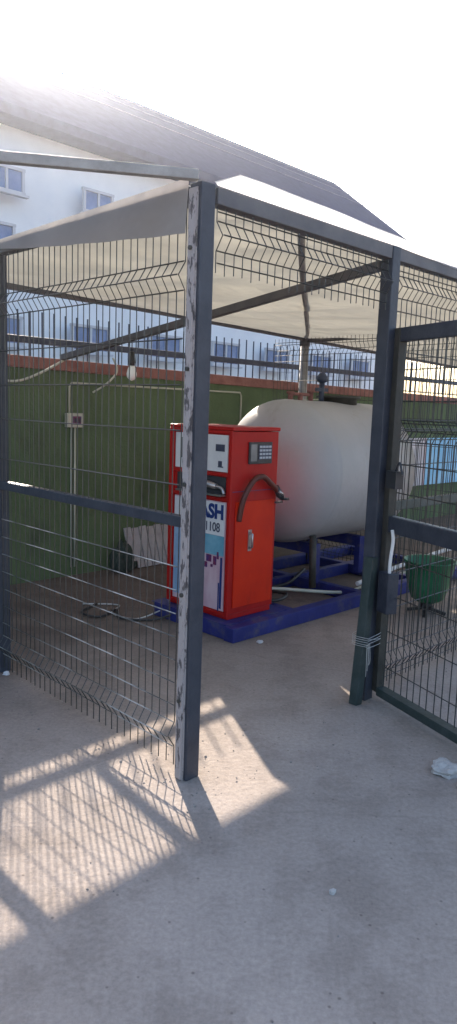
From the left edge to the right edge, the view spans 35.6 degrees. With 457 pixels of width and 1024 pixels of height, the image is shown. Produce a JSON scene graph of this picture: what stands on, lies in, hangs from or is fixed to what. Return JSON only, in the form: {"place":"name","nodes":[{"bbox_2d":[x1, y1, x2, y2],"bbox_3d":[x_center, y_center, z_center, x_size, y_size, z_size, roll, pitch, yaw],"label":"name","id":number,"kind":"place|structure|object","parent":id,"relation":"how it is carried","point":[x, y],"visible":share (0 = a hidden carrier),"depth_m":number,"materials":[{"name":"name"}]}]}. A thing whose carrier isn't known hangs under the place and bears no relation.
{"place":"outdoors","nodes":[
{"label":"outdoors","id":0,"kind":"place"},
{"bbox_2d":[109,539,135,573],"bbox_3d":[-0.994,0.405,6.682,0.255,0.329,0.210,-6,11,-44],"label":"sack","id":1,"kind":"object","parent":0,"point":[123,559],"visible":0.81,"depth_m":6.62,"materials":[{"name":"plastic"}]},
{"bbox_2d":[0,47,407,389],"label":"house","id":2,"kind":"structure","parent":0,"point":[46,110],"depth_m":22.64,"materials":[{"name":"white paint"}]},
{"bbox_2d":[0,221,15,238],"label":"window","id":3,"kind":"structure","parent":2,"relation":"in","point":[7,229],"depth_m":19.66,"materials":[{"name":"blue glass"}]},
{"bbox_2d":[0,164,29,198],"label":"window","id":4,"kind":"structure","parent":2,"relation":"in","point":[12,178],"depth_m":19.60,"materials":[{"name":"blue glass"}]},
{"bbox_2d":[7,315,26,348],"bbox_3d":[-6.364,-5.067,19.853,1.550,0.890,0.190,-6,12,-44],"label":"window","id":5,"kind":"structure","parent":2,"relation":"in","point":[21,346],"depth_m":20.19,"materials":[{"name":"blue glass"}]},
{"bbox_2d":[68,323,113,356],"bbox_3d":[-4.233,-5.296,21.953,1.550,0.890,0.190,-6,12,-44],"label":"window","id":6,"kind":"structure","parent":2,"relation":"in","point":[80,326],"depth_m":21.91,"materials":[{"name":"blue glass"}]},
{"bbox_2d":[80,186,113,212],"bbox_3d":[-3.919,-9.322,21.551,1.250,0.760,0.190,-6,12,-44],"label":"window","id":7,"kind":"structure","parent":2,"relation":"in","point":[91,198],"depth_m":21.44,"materials":[{"name":"blue glass"}]},
{"bbox_2d":[146,334,184,362],"bbox_3d":[-2.103,-5.526,24.053,1.550,0.890,0.190,-6,12,-44],"label":"window","id":8,"kind":"structure","parent":2,"relation":"in","point":[170,342],"depth_m":24.07,"materials":[{"name":"blue glass"}]},
{"bbox_2d":[210,341,242,368],"bbox_3d":[-0.079,-5.744,26.047,1.550,0.890,0.190,-6,12,-44],"label":"window","id":9,"kind":"structure","parent":2,"relation":"in","point":[227,353],"depth_m":26.00,"materials":[{"name":"blue glass"}]},
{"bbox_2d":[263,348,290,372],"bbox_3d":[1.945,-5.962,28.042,1.550,0.890,0.190,-6,12,-44],"label":"window","id":10,"kind":"structure","parent":2,"relation":"in","point":[270,350],"depth_m":27.98,"materials":[{"name":"blue glass"}]},
{"bbox_2d":[308,353,332,376],"bbox_3d":[3.933,-6.176,30.002,1.550,0.890,0.190,-6,12,-44],"label":"window","id":11,"kind":"structure","parent":2,"relation":"in","point":[320,357],"depth_m":29.95,"materials":[{"name":"blue glass"}]},
{"bbox_2d":[348,358,371,379],"bbox_3d":[5.922,-6.391,31.962,1.550,0.890,0.190,-6,12,-44],"label":"window","id":12,"kind":"structure","parent":2,"relation":"in","point":[352,361],"depth_m":31.95,"materials":[{"name":"blue glass"}]},
{"bbox_2d":[0,514,456,1023],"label":"ground","id":13,"kind":"structure","parent":0,"point":[190,919],"depth_m":2.65,"materials":[{"name":"concrete"}]},
{"bbox_2d":[83,603,159,618],"bbox_3d":[-0.838,0.729,5.413,0.669,0.053,0.226,8,10,34],"label":"cable","id":14,"kind":"object","parent":13,"relation":"on","point":[119,606],"visible":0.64,"depth_m":5.45,"materials":[{"name":"plastic"}]},
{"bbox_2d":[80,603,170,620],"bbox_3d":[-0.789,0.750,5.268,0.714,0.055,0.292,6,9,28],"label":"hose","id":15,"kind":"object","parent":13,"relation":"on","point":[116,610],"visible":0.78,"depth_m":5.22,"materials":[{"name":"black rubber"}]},
{"bbox_2d":[123,524,167,567],"bbox_3d":[-0.776,0.328,6.999,0.565,0.392,0.114,-6,12,-44],"label":"slatted panel","id":16,"kind":"object","parent":13,"relation":"on","point":[151,538],"visible":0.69,"depth_m":6.98,"materials":[{"name":"grey wood"}]},
{"bbox_2d":[0,603,446,1022],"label":"grit","id":17,"kind":"object","parent":13,"relation":"on","point":[167,746],"visible":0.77,"depth_m":3.30,"materials":[{"name":"grey gravel"}]},
{"bbox_2d":[0,150,456,780],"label":"cage","id":18,"kind":"object","parent":13,"relation":"on","point":[206,200],"visible":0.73,"depth_m":3.35,"materials":[{"name":"paint"}]},
{"bbox_2d":[127,343,136,380],"bbox_3d":[-0.710,-1.132,5.234,0.076,0.329,0.076,-6,12,-44],"label":"bulb lamp","id":19,"kind":"object","parent":18,"relation":"hanging from","point":[132,365],"visible":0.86,"depth_m":5.22,"materials":[{"name":"white glass"}]},
{"bbox_2d":[0,175,456,365],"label":"shade cloth","id":20,"kind":"object","parent":18,"relation":"attached to","point":[157,213],"visible":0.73,"depth_m":3.99,"materials":[{"name":"grey fabric"}]},
{"bbox_2d":[349,556,380,705],"bbox_3d":[0.743,0.635,3.839,0.184,0.804,0.131,-6,12,-44],"label":"post","id":21,"kind":"object","parent":18,"relation":"attached to","point":[362,649],"depth_m":3.80,"materials":[{"name":"grey metal"}]},
{"bbox_2d":[372,320,456,743],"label":"gate","id":22,"kind":"structure","parent":18,"relation":"attached to","point":[388,577],"depth_m":3.63,"materials":[{"name":"metal"}]},
{"bbox_2d":[8,354,456,584],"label":"boundary wall","id":23,"kind":"structure","parent":13,"relation":"on","point":[224,408],"depth_m":6.60,"materials":[{"name":"green paint"}]},
{"bbox_2d":[8,360,65,381],"bbox_3d":[-1.632,-1.172,5.835,0.650,0.230,0.040,-3,9,-29],"label":"cable","id":24,"kind":"object","parent":23,"relation":"attached to","point":[41,372],"visible":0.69,"depth_m":5.86,"materials":[{"name":"beige plastic"}]},
{"bbox_2d":[65,413,82,426],"bbox_3d":[-1.361,-0.812,6.300,0.170,0.125,0.062,-6,12,-44],"label":"switch box","id":25,"kind":"object","parent":23,"relation":"attached to","point":[80,418],"visible":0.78,"depth_m":6.27,"materials":[{"name":"beige plastic"}]},
{"bbox_2d":[73,416,80,423],"label":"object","id":26,"kind":"structure","parent":25,"relation":"in","point":[73,416],"depth_m":6.29,"materials":[{"name":"grey plastic"}]},
{"bbox_2d":[93,358,117,392],"bbox_3d":[-1.099,-1.218,6.354,0.222,0.322,0.079,0,8,-14],"label":"cable","id":27,"kind":"object","parent":23,"relation":"hanging from","point":[111,379],"visible":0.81,"depth_m":6.35,"materials":[{"name":"beige plastic"}]},
{"bbox_2d":[68,382,241,566],"bbox_3d":[-0.656,-0.402,7.116,2.178,1.664,0.018,-6,12,-44],"label":"conduit","id":28,"kind":"object","parent":23,"relation":"attached to","point":[69,386],"visible":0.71,"depth_m":6.45,"materials":[{"name":"beige plastic"}]},
{"bbox_2d":[7,309,456,394],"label":"palisade fence","id":29,"kind":"object","parent":23,"relation":"on","point":[231,360],"visible":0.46,"depth_m":7.63,"materials":[{"name":"grey metal"}]},
{"bbox_2d":[410,438,456,485],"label":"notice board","id":30,"kind":"object","parent":23,"relation":"attached to","point":[438,481],"visible":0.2,"depth_m":10.80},
{"bbox_2d":[152,545,456,643],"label":"skid frame","id":31,"kind":"object","parent":13,"relation":"on","point":[274,617],"visible":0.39,"depth_m":5.44,"materials":[{"name":"blue paint"}]},
{"bbox_2d":[166,423,288,619],"bbox_3d":[-0.012,0.040,5.184,0.600,1.329,0.717,-6,12,-44],"label":"fuel dispenser","id":32,"kind":"object","parent":31,"relation":"on","point":[244,490],"visible":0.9,"depth_m":4.94,"materials":[{"name":"red paint"}]},
{"bbox_2d":[232,499,273,608],"bbox_3d":[0.187,0.288,4.993,0.390,0.740,0.044,-6,12,-44],"label":"door","id":33,"kind":"structure","parent":32,"relation":"in","point":[253,536],"depth_m":5.00,"materials":[{"name":"orange paint"}]},
{"bbox_2d":[271,568,305,601],"bbox_3d":[0.454,0.615,5.952,0.251,0.069,1.221,5,9,17],"label":"hose","id":34,"kind":"object","parent":31,"relation":"on","point":[295,577],"visible":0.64,"depth_m":5.97,"materials":[{"name":"black rubber"}]},
{"bbox_2d":[238,372,414,587],"bbox_3d":[0.735,-0.331,6.342,1.482,1.801,1.216,-6,12,-44],"label":"gas tank","id":35,"kind":"object","parent":31,"relation":"on","point":[323,459],"visible":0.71,"depth_m":5.78,"materials":[{"name":"white metal"}]},
{"bbox_2d":[272,571,405,593],"bbox_3d":[0.973,0.637,6.116,2.176,0.135,0.193,-4,10,-35],"label":"pipe","id":36,"kind":"object","parent":31,"relation":"on","point":[308,590],"visible":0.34,"depth_m":5.87,"materials":[{"name":"beige plastic"}]},
{"bbox_2d":[355,548,450,585],"bbox_3d":[1.843,0.442,6.652,1.962,0.245,0.061,-5,11,-39],"label":"pipe","id":37,"kind":"object","parent":31,"relation":"on","point":[358,583],"visible":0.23,"depth_m":6.41,"materials":[{"name":"white plastic"}]},
{"bbox_2d":[329,888,335,894],"bbox_3d":[0.340,1.238,2.325,0.027,0.012,0.018,-6,12,-44],"label":"stone","id":38,"kind":"object","parent":13,"relation":"on","point":[332,891],"visible":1,"depth_m":2.32,"materials":[{"name":"stone"}]},
{"bbox_2d":[404,554,456,617],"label":"wheelbarrow","id":39,"kind":"object","parent":13,"relation":"on","point":[431,586],"visible":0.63,"depth_m":5.52,"materials":[{"name":"green plastic"}]},
{"bbox_2d":[431,757,456,779],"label":"concrete lump","id":40,"kind":"object","parent":13,"relation":"on","point":[445,768],"visible":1,"depth_m":3.11,"materials":[{"name":"grey concrete"}]},
{"bbox_2d":[0,0,456,397],"label":"sky","id":41,"kind":"structure","parent":0,"point":[359,96],"materials":[{"name":"white"}]}
]}

